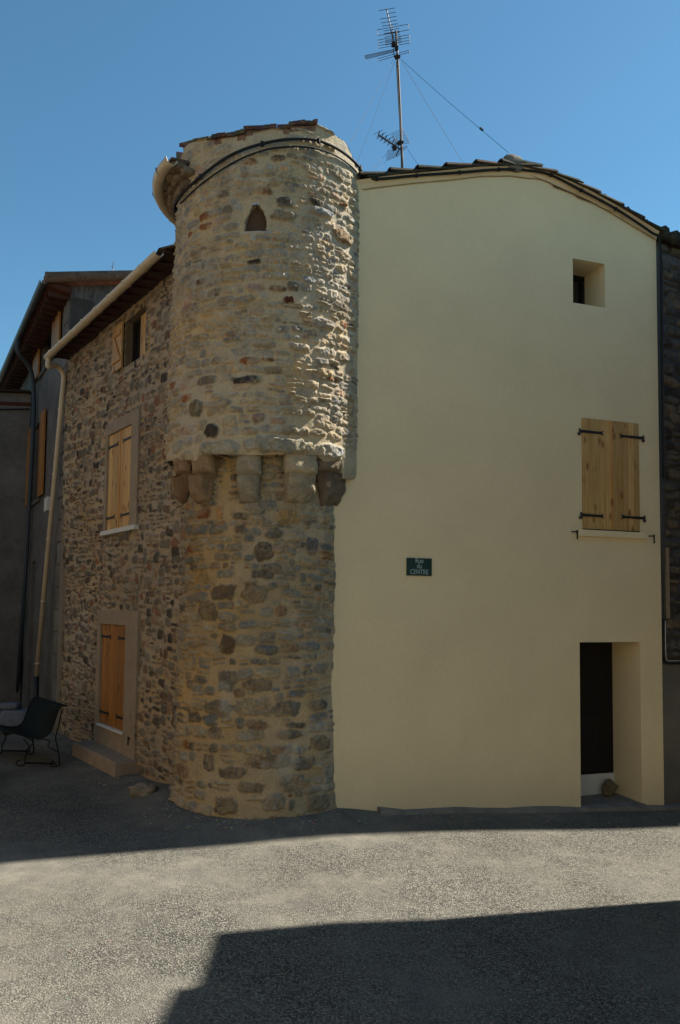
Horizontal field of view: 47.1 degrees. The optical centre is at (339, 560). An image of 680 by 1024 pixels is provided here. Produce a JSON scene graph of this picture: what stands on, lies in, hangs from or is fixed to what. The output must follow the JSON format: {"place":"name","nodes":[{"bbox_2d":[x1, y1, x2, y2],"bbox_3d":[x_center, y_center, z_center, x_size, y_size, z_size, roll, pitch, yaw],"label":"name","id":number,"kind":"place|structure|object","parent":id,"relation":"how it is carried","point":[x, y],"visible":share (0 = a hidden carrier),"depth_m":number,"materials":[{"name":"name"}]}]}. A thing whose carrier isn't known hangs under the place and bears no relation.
{"place":"outdoors","nodes":[
{"label":"outdoors","id":0,"kind":"place"},
{"bbox_2d":[0,702,26,733],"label":"stone block","id":1,"kind":"structure","parent":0,"point":[12,713],"depth_m":14.44,"materials":[{"name":"grey stone"}]},
{"bbox_2d":[0,707,679,1023],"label":"ground","id":2,"kind":"structure","parent":0,"point":[201,937],"depth_m":6.28,"materials":[{"name":"grey asphalt"}]},
{"bbox_2d":[0,389,31,703],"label":"plain grey house","id":3,"kind":"structure","parent":2,"relation":"on","point":[15,426],"depth_m":18.53,"materials":[{"name":"grey paint"}]},
{"bbox_2d":[0,408,29,409],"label":"cable","id":4,"kind":"object","parent":3,"relation":"attached to","point":[17,409],"visible":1,"depth_m":18.65,"materials":[{"name":"black rubber"}]},
{"bbox_2d":[0,696,67,766],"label":"garden bench","id":5,"kind":"object","parent":2,"relation":"on","point":[38,721],"visible":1,"depth_m":11.95,"materials":[{"name":"paint"}]},
{"bbox_2d":[0,270,186,732],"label":"grey rendered house","id":6,"kind":"structure","parent":2,"relation":"on","point":[61,304],"depth_m":16.34,"materials":[{"name":"grey paint"}]},
{"bbox_2d":[25,409,45,507],"bbox_3d":[-6.859,-2.201,17.602,0.081,1.899,2.521,3,-4,-29],"label":"window","id":7,"kind":"structure","parent":6,"relation":"in","point":[42,425],"depth_m":16.81,"materials":[{"name":"brown wood"}]},
{"bbox_2d":[33,311,60,381],"bbox_3d":[-6.283,-4.553,16.916,0.231,0.837,3.490,3,-4,-29],"label":"window","id":8,"kind":"structure","parent":6,"relation":"in","point":[56,325],"depth_m":16.12,"materials":[{"name":"brown wood"}]},
{"bbox_2d":[127,782,157,796],"bbox_3d":[-2.460,2.872,9.732,0.360,0.197,0.303,1,-4,0],"label":"rock","id":9,"kind":"object","parent":2,"relation":"on","point":[141,789],"visible":0.78,"depth_m":9.62,"materials":[{"name":"stone"}]},
{"bbox_2d":[152,119,359,819],"bbox_3d":[-1.233,-0.948,9.579,2.795,8.536,1.913,-1,-4,26],"label":"stone turret","id":10,"kind":"object","parent":2,"relation":"on","point":[261,440],"visible":0.91,"depth_m":8.92,"materials":[{"name":"stone"}]},
{"bbox_2d":[180,146,360,203],"bbox_3d":[-0.803,-4.561,9.239,2.249,0.451,0.700,1,-4,-4],"label":"cable","id":11,"kind":"object","parent":10,"relation":"attached to","point":[228,165],"visible":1,"depth_m":9.02,"materials":[{"name":"black rubber"}]},
{"bbox_2d":[173,137,663,477],"bbox_3d":[1.233,-3.257,9.874,6.733,4.019,1.932,1,-4,-3],"label":"cable","id":12,"kind":"object","parent":10,"relation":"attached to","point":[319,141],"visible":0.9,"depth_m":10.20,"materials":[{"name":"black rubber"}]},
{"bbox_2d":[5,736,679,1023],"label":"loose grit","id":13,"kind":"object","parent":2,"relation":"on","point":[196,817],"visible":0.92,"depth_m":8.61,"materials":[{"name":"stone"}]},
{"bbox_2d":[33,154,679,814],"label":"corner house","id":14,"kind":"structure","parent":2,"relation":"on","point":[505,656],"depth_m":10.25,"materials":[{"name":"beige paint"}]},
{"bbox_2d":[92,610,140,759],"bbox_3d":[-3.366,1.844,11.737,0.114,2.168,1.793,3,-4,-35],"label":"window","id":15,"kind":"structure","parent":14,"relation":"in","point":[118,658],"depth_m":11.68,"materials":[{"name":"wood"}]},
{"bbox_2d":[95,407,140,538],"bbox_3d":[-3.416,-1.276,12.040,0.120,1.851,1.729,3,-4,-35],"label":"window","id":16,"kind":"structure","parent":14,"relation":"in","point":[122,457],"depth_m":11.93,"materials":[{"name":"wood"}]},
{"bbox_2d":[111,306,145,373],"bbox_3d":[-3.149,-3.342,11.949,0.248,0.726,1.254,4,-5,-41],"label":"window","id":17,"kind":"structure","parent":14,"relation":"in","point":[136,325],"depth_m":12.09,"materials":[{"name":"wood"}]},
{"bbox_2d":[406,558,431,575],"bbox_3d":[0.975,0.082,9.613,0.340,0.217,0.016,2,-4,-19],"label":"street sign","id":18,"kind":"object","parent":14,"relation":"attached to","point":[418,566],"visible":1,"depth_m":9.61,"materials":[{"name":"green metal"}]},
{"bbox_2d":[350,8,504,169],"bbox_3d":[1.341,-7.247,11.672,2.138,3.715,1.986,0,-4,7],"label":"tv aerial","id":19,"kind":"object","parent":14,"relation":"on","point":[397,56],"visible":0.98,"depth_m":12.67,"materials":[{"name":"grey metal"}]},
{"bbox_2d":[363,176,655,239],"bbox_3d":[2.389,-4.827,10.385,4.438,0.633,0.012,2,-4,-19],"label":"cable","id":20,"kind":"object","parent":14,"relation":"attached to","point":[512,176],"visible":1,"depth_m":10.38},
{"bbox_2d":[573,275,584,303],"bbox_3d":[3.253,-3.770,11.150,0.523,0.617,0.070,2,-4,-19],"label":"window","id":21,"kind":"structure","parent":14,"relation":"in","point":[578,281],"depth_m":11.20,"materials":[{"name":"black glass"}]},
{"bbox_2d":[580,642,613,795],"bbox_3d":[3.380,2.265,10.982,1.094,2.471,0.095,2,-4,-19],"label":"door","id":22,"kind":"structure","parent":14,"relation":"in","point":[596,685],"depth_m":11.04,"materials":[{"name":"brown paint"}]},
{"bbox_2d":[571,418,654,542],"bbox_3d":[3.711,-1.080,10.643,1.334,1.661,0.095,2,-4,-19],"label":"window","id":23,"kind":"structure","parent":14,"relation":"in","point":[610,449],"depth_m":10.61,"materials":[{"name":"brown wood"}]},
{"bbox_2d":[601,779,617,796],"bbox_3d":[3.755,3.200,10.869,0.224,0.311,0.221,1,-4,0],"label":"rock","id":24,"kind":"object","parent":2,"relation":"on","point":[609,788],"visible":0.77,"depth_m":10.81,"materials":[{"name":"stone"}]},
{"bbox_2d":[656,225,679,803],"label":"stone neighbour house","id":25,"kind":"structure","parent":2,"relation":"on","point":[670,243],"depth_m":11.04,"materials":[{"name":"stone"}]},
{"bbox_2d":[662,261,666,619],"bbox_3d":[4.558,-1.720,10.981,0.061,5.118,0.016,2,-4,-19],"label":"wire","id":26,"kind":"object","parent":25,"relation":"attached to","point":[664,457],"visible":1,"depth_m":10.94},
{"bbox_2d":[663,548,669,617],"bbox_3d":[4.566,0.317,10.911,0.075,0.986,0.035,2,-4,-19],"label":"cable duct","id":27,"kind":"object","parent":25,"relation":"attached to","point":[667,587],"visible":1,"depth_m":10.89,"materials":[{"name":"plastic"}]},
{"bbox_2d":[662,619,679,664],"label":"cable","id":28,"kind":"object","parent":25,"relation":"attached to","point":[663,659],"visible":1,"depth_m":10.80,"materials":[{"name":"black rubber"}]},
{"bbox_2d":[665,621,679,660],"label":"wire","id":29,"kind":"object","parent":25,"relation":"attached to","point":[665,645],"visible":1,"depth_m":10.82,"materials":[{"name":"white plastic"}]},
{"bbox_2d":[0,0,679,370],"label":"sky","id":30,"kind":"structure","parent":0,"point":[95,94],"materials":[{"name":"blue"}]}
]}

